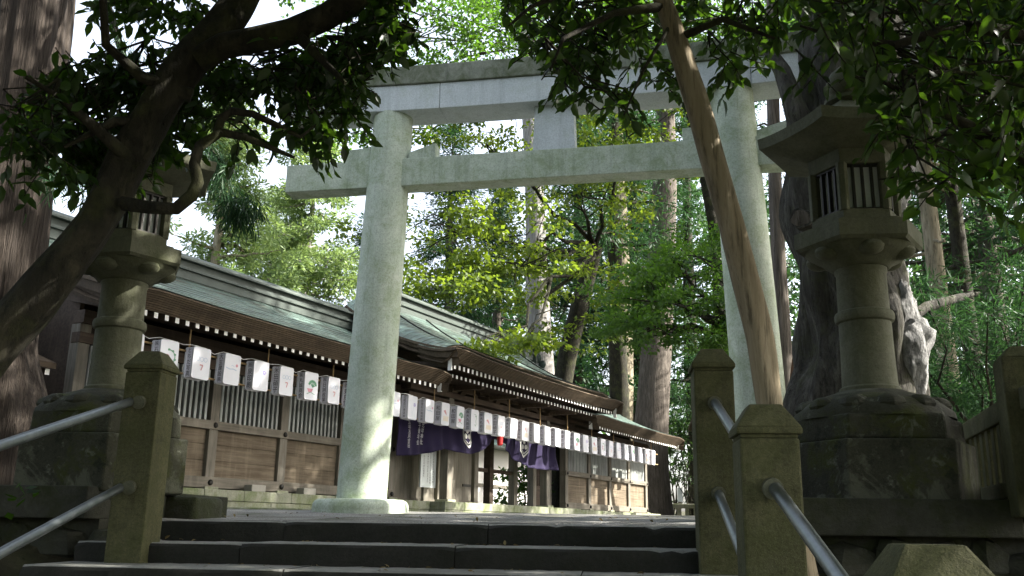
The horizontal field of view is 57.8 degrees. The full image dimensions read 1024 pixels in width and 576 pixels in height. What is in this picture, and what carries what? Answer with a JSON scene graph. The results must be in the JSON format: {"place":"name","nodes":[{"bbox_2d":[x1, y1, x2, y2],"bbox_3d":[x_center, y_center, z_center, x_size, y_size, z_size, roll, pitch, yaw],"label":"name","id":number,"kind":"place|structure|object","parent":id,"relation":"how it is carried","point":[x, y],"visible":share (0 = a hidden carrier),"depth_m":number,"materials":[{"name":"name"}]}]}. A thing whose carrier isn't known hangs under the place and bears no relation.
{"place":"outdoors","nodes":[
{"label":"outdoors","id":0,"kind":"place"},
{"bbox_2d":[193,519,694,526],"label":"landing paving","id":1,"kind":"structure","parent":0,"point":[464,522],"depth_m":7.45,"materials":[{"name":"stone"}]},
{"bbox_2d":[478,439,526,505],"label":"white hall","id":2,"kind":"structure","parent":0,"point":[501,456],"depth_m":47.03,"materials":[{"name":"paint"}]},
{"bbox_2d":[0,509,1022,575],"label":"ground","id":3,"kind":"structure","parent":0,"point":[12,564],"depth_m":9.63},
{"bbox_2d":[4,482,55,519],"bbox_3d":[-3.463,1.386,6.072,0.677,0.387,0.751,1,-14,0],"label":"shrub","id":4,"kind":"object","parent":3,"relation":"on","point":[8,515],"visible":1,"depth_m":6.32,"materials":[{"name":"green plant"}]},
{"bbox_2d":[38,354,56,374],"bbox_3d":[-10.715,0.831,11.451,3.700,3.400,8.600,-7,-16,27],"label":"side corridor","id":5,"kind":"object","parent":3,"relation":"on","point":[46,362],"visible":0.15,"depth_m":14.30,"materials":[{"name":"white paint"}]},
{"bbox_2d":[0,485,227,557],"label":"stone terrace","id":6,"kind":"structure","parent":3,"relation":"on","point":[47,503],"depth_m":6.75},
{"bbox_2d":[13,135,216,495],"bbox_3d":[-3.301,-0.019,7.911,1.421,3.460,1.231,-1,-15,6],"label":"stone lantern","id":7,"kind":"object","parent":6,"relation":"on","point":[137,257],"visible":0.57,"depth_m":7.56,"materials":[{"name":"stone"}]},
{"bbox_2d":[115,211,128,228],"bbox_3d":[-3.315,-0.660,7.830,0.270,0.360,0.055,-1,-15,6],"label":"window","id":8,"kind":"structure","parent":7,"relation":"in","point":[123,223],"depth_m":7.80,"materials":[{"name":"stone"}]},
{"bbox_2d":[137,191,164,235],"bbox_3d":[-3.099,-0.632,7.926,0.055,0.360,0.270,-9,-18,34],"label":"window","id":9,"kind":"structure","parent":7,"relation":"in","point":[149,223],"depth_m":7.94,"materials":[{"name":"stone"}]},
{"bbox_2d":[0,0,273,484],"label":"cedar tree","id":10,"kind":"object","parent":3,"relation":"on","point":[34,34],"visible":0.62,"depth_m":9.76,"materials":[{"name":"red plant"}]},
{"bbox_2d":[164,496,221,518],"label":"stone block","id":11,"kind":"structure","parent":3,"relation":"on","point":[188,507],"depth_m":7.92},
{"bbox_2d":[0,0,429,377],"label":"leaning evergreen tree","id":12,"kind":"object","parent":3,"relation":"on","point":[104,164],"visible":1,"depth_m":5.09,"materials":[{"name":"green plant"}]},
{"bbox_2d":[169,67,306,292],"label":"cedar tree","id":13,"kind":"object","parent":3,"relation":"on","point":[244,256],"visible":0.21,"depth_m":41.62,"materials":[{"name":"green plant"}]},
{"bbox_2d":[38,210,451,511],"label":"shrine wing","id":14,"kind":"structure","parent":3,"relation":"on","point":[282,449],"depth_m":18.23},
{"bbox_2d":[244,485,265,491],"bbox_3d":[-4.943,3.856,17.849,0.200,0.130,0.380,-7,-16,27],"label":"timber block","id":15,"kind":"object","parent":14,"relation":"on","point":[259,488],"depth_m":17.73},
{"bbox_2d":[296,488,315,494],"bbox_3d":[-4.242,4.196,19.130,0.200,0.130,0.380,-7,-16,27],"label":"timber block","id":16,"kind":"object","parent":14,"relation":"on","point":[311,491],"depth_m":19.01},
{"bbox_2d":[144,330,657,464],"bbox_3d":[-0.295,3.492,25.409,0.172,1.100,25.800,-7,-16,27],"label":"lantern rack","id":17,"kind":"object","parent":14,"relation":"hanging from","point":[189,344],"visible":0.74,"depth_m":18.19,"materials":[{"name":"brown wood"}]},
{"bbox_2d":[151,339,178,366],"bbox_3d":[-5.713,1.139,15.263,0.220,0.540,0.375,-7,-15,28],"label":"paper lantern","id":18,"kind":"object","parent":17,"relation":"hanging from","point":[170,348],"visible":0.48,"depth_m":15.22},
{"bbox_2d":[182,346,210,380],"bbox_3d":[-5.384,1.298,15.866,0.219,0.540,0.375,-8,-18,30],"label":"paper lantern","id":19,"kind":"object","parent":17,"relation":"hanging from","point":[196,366],"visible":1,"depth_m":15.77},
{"bbox_2d":[214,353,240,385],"bbox_3d":[-5.048,1.453,16.482,0.219,0.540,0.375,-5,-16,28],"label":"paper lantern","id":20,"kind":"object","parent":17,"relation":"hanging from","point":[227,369],"visible":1,"depth_m":16.38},
{"bbox_2d":[244,360,268,391],"bbox_3d":[-4.703,1.629,17.108,0.221,0.540,0.375,-6,-15,30],"label":"paper lantern","id":21,"kind":"object","parent":17,"relation":"hanging from","point":[256,375],"visible":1,"depth_m":17.00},
{"bbox_2d":[270,366,293,395],"bbox_3d":[-4.382,1.781,17.697,0.219,0.540,0.375,-5,-15,27],"label":"paper lantern","id":22,"kind":"object","parent":17,"relation":"hanging from","point":[282,380],"visible":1,"depth_m":17.58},
{"bbox_2d":[296,372,317,400],"bbox_3d":[-4.040,1.945,18.320,0.221,0.540,0.375,-8,-15,31],"label":"paper lantern","id":23,"kind":"object","parent":17,"relation":"hanging from","point":[307,387],"visible":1,"depth_m":18.22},
{"bbox_2d":[319,377,339,404],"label":"paper lantern","id":24,"kind":"object","parent":17,"relation":"hanging from","point":[329,394],"visible":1,"depth_m":18.81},
{"bbox_2d":[341,382,346,407],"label":"paper lantern","id":25,"kind":"object","parent":17,"relation":"hanging from","point":[344,388],"visible":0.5,"depth_m":19.41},
{"bbox_2d":[393,392,400,416],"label":"paper lantern","id":26,"kind":"object","parent":17,"relation":"hanging from","point":[396,408],"visible":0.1,"depth_m":20.77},
{"bbox_2d":[400,395,417,419],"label":"paper lantern","id":27,"kind":"object","parent":17,"relation":"hanging from","point":[408,407],"visible":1,"depth_m":21.25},
{"bbox_2d":[417,399,434,422],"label":"paper lantern","id":28,"kind":"object","parent":17,"relation":"hanging from","point":[425,410],"visible":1,"depth_m":21.87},
{"bbox_2d":[433,402,449,425],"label":"paper lantern","id":29,"kind":"object","parent":17,"relation":"hanging from","point":[441,413],"visible":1,"depth_m":22.47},
{"bbox_2d":[449,406,463,428],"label":"paper lantern","id":30,"kind":"object","parent":17,"relation":"hanging from","point":[456,417],"visible":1,"depth_m":23.07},
{"bbox_2d":[464,409,478,431],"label":"paper lantern","id":31,"kind":"object","parent":17,"relation":"hanging from","point":[471,419],"visible":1,"depth_m":23.68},
{"bbox_2d":[477,412,491,434],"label":"paper lantern","id":32,"kind":"object","parent":17,"relation":"hanging from","point":[485,424],"visible":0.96,"depth_m":24.29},
{"bbox_2d":[491,416,504,436],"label":"paper lantern","id":33,"kind":"object","parent":17,"relation":"hanging from","point":[498,425],"visible":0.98,"depth_m":24.90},
{"bbox_2d":[504,418,517,438],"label":"paper lantern","id":34,"kind":"object","parent":17,"relation":"hanging from","point":[510,428],"visible":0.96,"depth_m":25.52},
{"bbox_2d":[515,421,528,440],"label":"paper lantern","id":35,"kind":"object","parent":17,"relation":"hanging from","point":[522,430],"visible":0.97,"depth_m":26.13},
{"bbox_2d":[527,423,539,443],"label":"paper lantern","id":36,"kind":"object","parent":17,"relation":"hanging from","point":[534,432],"visible":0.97,"depth_m":26.73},
{"bbox_2d":[538,426,549,445],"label":"paper lantern","id":37,"kind":"object","parent":17,"relation":"hanging from","point":[544,435],"visible":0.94,"depth_m":27.32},
{"bbox_2d":[549,428,560,446],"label":"paper lantern","id":38,"kind":"object","parent":17,"relation":"hanging from","point":[555,437],"visible":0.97,"depth_m":27.97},
{"bbox_2d":[559,430,569,448],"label":"paper lantern","id":39,"kind":"object","parent":17,"relation":"hanging from","point":[565,439],"visible":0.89,"depth_m":28.55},
{"bbox_2d":[568,433,579,450],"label":"paper lantern","id":40,"kind":"object","parent":17,"relation":"hanging from","point":[574,441],"visible":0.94,"depth_m":29.18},
{"bbox_2d":[578,435,588,452],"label":"paper lantern","id":41,"kind":"object","parent":17,"relation":"hanging from","point":[584,443],"visible":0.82,"depth_m":29.77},
{"bbox_2d":[586,437,596,453],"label":"paper lantern","id":42,"kind":"object","parent":17,"relation":"hanging from","point":[592,445],"visible":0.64,"depth_m":30.37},
{"bbox_2d":[595,439,605,455],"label":"paper lantern","id":43,"kind":"object","parent":17,"relation":"hanging from","point":[601,447],"visible":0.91,"depth_m":31.00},
{"bbox_2d":[603,441,612,457],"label":"paper lantern","id":44,"kind":"object","parent":17,"relation":"hanging from","point":[609,448],"visible":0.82,"depth_m":31.60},
{"bbox_2d":[611,442,620,458],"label":"paper lantern","id":45,"kind":"object","parent":17,"relation":"hanging from","point":[616,450],"visible":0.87,"depth_m":32.22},
{"bbox_2d":[619,444,628,459],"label":"paper lantern","id":46,"kind":"object","parent":17,"relation":"hanging from","point":[624,452],"visible":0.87,"depth_m":32.83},
{"bbox_2d":[627,446,634,461],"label":"paper lantern","id":47,"kind":"object","parent":17,"relation":"hanging from","point":[631,452],"visible":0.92,"depth_m":33.41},
{"bbox_2d":[633,447,642,462],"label":"paper lantern","id":48,"kind":"object","parent":17,"relation":"hanging from","point":[638,455],"visible":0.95,"depth_m":34.05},
{"bbox_2d":[640,449,648,463],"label":"paper lantern","id":49,"kind":"object","parent":17,"relation":"hanging from","point":[645,453],"visible":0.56,"depth_m":34.66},
{"bbox_2d":[647,450,654,464],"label":"paper lantern","id":50,"kind":"object","parent":17,"relation":"hanging from","point":[651,457],"visible":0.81,"depth_m":35.27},
{"bbox_2d":[227,507,311,509],"bbox_3d":[-3.703,3.427,14.098,1.489,0.170,0.250,5,-15,-15],"label":"kerb stone","id":51,"kind":"object","parent":3,"relation":"on","point":[269,508],"visible":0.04,"depth_m":14.01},
{"bbox_2d":[251,188,315,282],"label":"cedar tree","id":52,"kind":"object","parent":3,"relation":"on","point":[276,212],"visible":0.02,"depth_m":58.26,"materials":[{"name":"green plant"}]},
{"bbox_2d":[251,125,359,306],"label":"cedar tree","id":53,"kind":"object","parent":3,"relation":"on","point":[304,250],"visible":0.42,"depth_m":51.15,"materials":[{"name":"green plant"}]},
{"bbox_2d":[340,210,405,305],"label":"cedar tree","id":54,"kind":"object","parent":3,"relation":"on","point":[358,234],"visible":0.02,"depth_m":60.60,"materials":[{"name":"green plant"}]},
{"bbox_2d":[19,520,737,575],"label":"stone stairs","id":55,"kind":"structure","parent":3,"relation":"on","point":[277,548],"depth_m":6.32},
{"bbox_2d":[104,351,179,562],"bbox_3d":[-2.632,1.210,6.601,0.292,1.525,0.314,-1,-15,6],"label":"stone post","id":56,"kind":"object","parent":55,"relation":"on","point":[137,503],"visible":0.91,"depth_m":6.52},
{"bbox_2d":[0,483,123,558],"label":"handrail","id":57,"kind":"object","parent":56,"relation":"attached to","point":[40,531],"visible":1,"depth_m":5.64,"materials":[{"name":"metal"}]},
{"bbox_2d":[0,398,133,450],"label":"handrail","id":58,"kind":"object","parent":56,"relation":"attached to","point":[27,436],"visible":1,"depth_m":5.70,"materials":[{"name":"metal"}]},
{"bbox_2d":[142,512,667,573],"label":"fallen leaves","id":59,"kind":"object","parent":55,"relation":"on","point":[504,543],"visible":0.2,"depth_m":6.69,"materials":[{"name":"brown plant"}]},
{"bbox_2d":[688,349,737,574],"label":"stone post","id":60,"kind":"object","parent":55,"relation":"on","point":[710,371],"visible":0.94,"depth_m":6.11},
{"bbox_2d":[711,398,733,439],"bbox_3d":[1.264,0.828,5.269,0.060,0.636,1.749,-1,-15,6],"label":"handrail","id":61,"kind":"object","parent":60,"relation":"attached to","point":[723,416],"visible":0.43,"depth_m":5.69,"materials":[{"name":"metal"}]},
{"bbox_2d":[714,490,736,553],"bbox_3d":[1.256,1.428,5.124,0.060,0.681,1.730,-1,-15,6],"label":"handrail","id":62,"kind":"object","parent":60,"relation":"attached to","point":[726,513],"visible":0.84,"depth_m":5.55,"materials":[{"name":"metal"}]},
{"bbox_2d":[728,404,807,575],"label":"stone post","id":63,"kind":"object","parent":55,"relation":"on","point":[766,455],"visible":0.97,"depth_m":4.12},
{"bbox_2d":[769,482,848,575],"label":"handrail","id":64,"kind":"object","parent":63,"relation":"attached to","point":[825,557],"visible":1,"depth_m":3.46,"materials":[{"name":"metal"}]},
{"bbox_2d":[864,543,994,575],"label":"stone post","id":65,"kind":"object","parent":55,"relation":"on","point":[898,559],"visible":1,"depth_m":2.23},
{"bbox_2d":[402,123,515,325],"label":"cedar tree","id":66,"kind":"object","parent":3,"relation":"on","point":[430,255],"visible":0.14,"depth_m":58.37,"materials":[{"name":"green plant"}]},
{"bbox_2d":[344,293,623,513],"bbox_3d":[-1.657,3.780,27.628,6.450,6.210,10.774,-7,-16,27],"label":"shrine gatehouse","id":67,"kind":"object","parent":3,"relation":"on","point":[527,386],"visible":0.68,"depth_m":25.94,"materials":[{"name":"wood"}]},
{"bbox_2d":[394,420,434,500],"bbox_3d":[-2.603,4.486,23.984,0.090,2.000,2.260,-7,-16,27],"label":"door","id":68,"kind":"structure","parent":67,"relation":"in","point":[406,471],"depth_m":23.76,"materials":[{"name":"wood"}]},
{"bbox_2d":[419,451,436,500],"bbox_3d":[-2.183,4.743,23.675,0.122,1.400,0.720,-7,-16,27],"label":"notice board","id":69,"kind":"object","parent":67,"relation":"on","point":[427,475],"visible":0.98,"depth_m":23.61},
{"bbox_2d":[452,451,471,502],"bbox_3d":[-1.551,4.996,25.907,0.090,2.000,1.680,-7,-16,27],"label":"door","id":70,"kind":"structure","parent":67,"relation":"in","point":[462,462],"depth_m":26.09,"materials":[{"name":"wood"}]},
{"bbox_2d":[396,399,558,469],"bbox_3d":[-0.599,4.221,25.592,0.294,1.411,8.701,-7,-16,27],"label":"ceremonial curtain","id":71,"kind":"object","parent":67,"relation":"hanging from","point":[415,437],"visible":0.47,"depth_m":24.16,"materials":[{"name":"purple fabric"}]},
{"bbox_2d":[536,469,539,504],"bbox_3d":[0.917,6.168,30.438,0.060,1.940,0.900,-7,-16,27],"label":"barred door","id":72,"kind":"structure","parent":67,"relation":"in","point":[537,470],"depth_m":30.19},
{"bbox_2d":[467,187,557,353],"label":"cedar tree","id":73,"kind":"object","parent":3,"relation":"on","point":[499,320],"visible":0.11,"depth_m":63.98,"materials":[{"name":"green plant"}]},
{"bbox_2d":[326,108,699,507],"bbox_3d":[0.731,0.260,32.033,12.793,15.820,9.881,13,-19,-40],"label":"maple tree","id":74,"kind":"object","parent":3,"relation":"on","point":[585,270],"visible":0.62,"depth_m":32.12,"materials":[{"name":"green plant"}]},
{"bbox_2d":[493,463,555,505],"bbox_3d":[0.297,7.334,33.294,2.328,2.158,2.593,-2,-15,12],"label":"shrub","id":75,"kind":"object","parent":3,"relation":"on","point":[522,486],"visible":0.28,"depth_m":33.00,"materials":[{"name":"green plant"}]},
{"bbox_2d":[271,31,798,513],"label":"torii gate","id":76,"kind":"structure","parent":3,"relation":"on","point":[389,175],"depth_m":13.31,"materials":[{"name":"stone"}]},
{"bbox_2d":[277,0,797,349],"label":"maple tree","id":77,"kind":"object","parent":3,"relation":"on","point":[477,8],"visible":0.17,"depth_m":31.64,"materials":[{"name":"green plant"}]},
{"bbox_2d":[486,0,593,373],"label":"cedar tree","id":78,"kind":"object","parent":3,"relation":"on","point":[548,358],"visible":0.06,"depth_m":39.47,"materials":[{"name":"brown plant"}]},
{"bbox_2d":[509,43,645,494],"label":"cedar tree","id":79,"kind":"object","parent":3,"relation":"on","point":[579,379],"visible":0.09,"depth_m":56.79,"materials":[{"name":"green plant"}]},
{"bbox_2d":[493,396,684,514],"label":"shrine wing","id":80,"kind":"structure","parent":3,"relation":"on","point":[624,483],"depth_m":33.54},
{"bbox_2d":[554,343,638,510],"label":"shrub","id":81,"kind":"object","parent":3,"relation":"on","point":[592,383],"visible":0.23,"depth_m":43.90,"materials":[{"name":"green plant"}]},
{"bbox_2d":[538,3,704,511],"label":"cedar tree","id":82,"kind":"object","parent":3,"relation":"on","point":[618,379],"visible":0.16,"depth_m":40.28,"materials":[{"name":"green plant"}]},
{"bbox_2d":[546,36,696,440],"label":"cedar tree","id":83,"kind":"object","parent":3,"relation":"on","point":[630,362],"visible":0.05,"depth_m":53.81,"materials":[{"name":"green plant"}]},
{"bbox_2d":[553,110,694,431],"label":"cedar tree","id":84,"kind":"object","parent":3,"relation":"on","point":[634,195],"visible":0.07,"depth_m":60.51,"materials":[{"name":"green plant"}]},
{"bbox_2d":[567,220,728,362],"bbox_3d":[4.369,1.880,23.054,5.877,8.314,4.650,8,-16,-27],"label":"maple tree","id":85,"kind":"object","parent":3,"relation":"on","point":[662,298],"visible":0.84,"depth_m":22.76,"materials":[{"name":"green plant"}]},
{"bbox_2d":[498,0,818,575],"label":"leaning smooth tree","id":86,"kind":"object","parent":3,"relation":"on","point":[569,59],"visible":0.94,"depth_m":5.26,"materials":[{"name":"beige plant"}]},
{"bbox_2d":[598,18,727,515],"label":"cedar tree","id":87,"kind":"object","parent":3,"relation":"on","point":[685,364],"visible":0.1,"depth_m":55.60,"materials":[{"name":"brown plant"}]},
{"bbox_2d":[620,0,706,514],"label":"cedar tree","id":88,"kind":"object","parent":3,"relation":"on","point":[652,402],"visible":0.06,"depth_m":41.76,"materials":[{"name":"brown plant"}]},
{"bbox_2d":[668,414,693,514],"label":"shrub","id":89,"kind":"object","parent":3,"relation":"on","point":[675,465],"visible":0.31,"depth_m":45.83,"materials":[{"name":"green plant"}]},
{"bbox_2d":[669,380,693,515],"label":"shrub","id":90,"kind":"object","parent":3,"relation":"on","point":[679,429],"visible":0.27,"depth_m":45.26,"materials":[{"name":"green plant"}]},
{"bbox_2d":[673,504,694,515],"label":"stone balustrade","id":91,"kind":"object","parent":3,"relation":"on","point":[685,506],"visible":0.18,"depth_m":42.64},
{"bbox_2d":[669,0,799,433],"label":"cedar tree","id":92,"kind":"object","parent":3,"relation":"on","point":[789,265],"visible":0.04,"depth_m":47.63,"materials":[{"name":"green plant"}]},
{"bbox_2d":[463,117,1023,510],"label":"wood","id":93,"kind":"object","parent":3,"relation":"on","point":[796,307],"visible":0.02,"depth_m":79.45,"materials":[{"name":"green plant"}]},
{"bbox_2d":[745,0,796,186],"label":"cedar tree","id":94,"kind":"object","parent":3,"relation":"on","point":[791,24],"visible":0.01,"depth_m":37.37,"materials":[{"name":"green plant"}]},
{"bbox_2d":[766,0,791,389],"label":"slim trunk","id":95,"kind":"object","parent":3,"relation":"on","point":[778,250],"visible":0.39,"depth_m":16.05,"materials":[{"name":"brown wood"}]},
{"bbox_2d":[787,268,799,339],"bbox_3d":[5.972,2.197,20.070,1.965,5.642,2.338,-2,-15,11],"label":"shrub","id":96,"kind":"object","parent":3,"relation":"on","point":[794,287],"visible":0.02,"depth_m":20.76,"materials":[{"name":"green plant"}]},
{"bbox_2d":[708,0,980,417],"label":"old tree","id":97,"kind":"object","parent":3,"relation":"on","point":[816,372],"visible":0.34,"depth_m":10.17,"materials":[{"name":"grey plant"}]},
{"bbox_2d":[752,0,1023,148],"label":"cedar tree","id":98,"kind":"object","parent":3,"relation":"on","point":[1002,13],"visible":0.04,"depth_m":17.41,"materials":[{"name":"green plant"}]},
{"bbox_2d":[764,54,1023,412],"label":"cedar tree","id":99,"kind":"object","parent":3,"relation":"on","point":[955,209],"visible":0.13,"depth_m":19.91,"materials":[{"name":"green plant"}]},
{"bbox_2d":[782,0,1023,244],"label":"overhanging evergreen tree","id":100,"kind":"object","parent":3,"relation":"on","point":[933,87],"visible":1,"depth_m":4.25,"materials":[{"name":"green plant"}]},
{"bbox_2d":[788,1,1021,398],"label":"cedar tree","id":101,"kind":"object","parent":3,"relation":"on","point":[933,250],"visible":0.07,"depth_m":17.71,"materials":[{"name":"beige plant"}]},
{"bbox_2d":[803,498,1023,575],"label":"stone terrace","id":102,"kind":"structure","parent":3,"relation":"on","point":[857,535],"depth_m":5.90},
{"bbox_2d":[757,66,980,498],"bbox_3d":[2.641,-0.114,7.030,1.421,3.460,1.231,-1,-15,6],"label":"stone lantern","id":103,"kind":"object","parent":102,"relation":"on","point":[871,428],"visible":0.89,"depth_m":6.71,"materials":[{"name":"stone"}]},
{"bbox_2d":[816,167,838,217],"bbox_3d":[2.433,-0.722,7.085,0.055,0.360,0.270,7,-16,-23],"label":"window","id":104,"kind":"structure","parent":103,"relation":"in","point":[828,182],"depth_m":7.10,"materials":[{"name":"metal"}]},
{"bbox_2d":[847,163,880,207],"bbox_3d":[2.628,-0.754,6.950,0.270,0.360,0.055,-1,-15,6],"label":"window","id":105,"kind":"structure","parent":103,"relation":"in","point":[862,178],"depth_m":6.96,"materials":[{"name":"metal"}]},
{"bbox_2d":[962,346,1023,517],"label":"stone fence","id":106,"kind":"object","parent":102,"relation":"on","point":[994,434],"visible":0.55,"depth_m":5.88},
{"bbox_2d":[905,161,980,392],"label":"cedar tree","id":107,"kind":"object","parent":3,"relation":"on","point":[919,219],"depth_m":42.20,"materials":[{"name":"green plant"}]},
{"bbox_2d":[925,307,995,422],"bbox_3d":[6.029,1.722,13.030,2.319,3.069,2.338,1,-14,0],"label":"shrub","id":108,"kind":"object","parent":3,"relation":"on","point":[947,372],"visible":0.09,"depth_m":12.84,"materials":[{"name":"green plant"}]},
{"bbox_2d":[905,100,1023,400],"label":"cedar tree","id":109,"kind":"object","parent":3,"relation":"on","point":[985,230],"visible":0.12,"depth_m":26.89,"materials":[{"name":"green plant"}]},
{"bbox_2d":[905,170,1023,373],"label":"cedar tree","id":110,"kind":"object","parent":3,"relation":"on","point":[915,225],"visible":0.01,"depth_m":30.13,"materials":[{"name":"green plant"}]},
{"bbox_2d":[909,241,1023,423],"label":"shrub","id":111,"kind":"object","parent":3,"relation":"on","point":[974,390],"visible":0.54,"depth_m":11.31,"materials":[{"name":"green plant"}]},
{"bbox_2d":[933,122,1023,369],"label":"cedar tree","id":112,"kind":"object","parent":3,"relation":"on","point":[1022,196],"visible":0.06,"depth_m":30.89,"materials":[{"name":"green plant"}]},
{"bbox_2d":[53,0,1022,511],"label":"sky","id":113,"kind":"structure","parent":0,"point":[267,11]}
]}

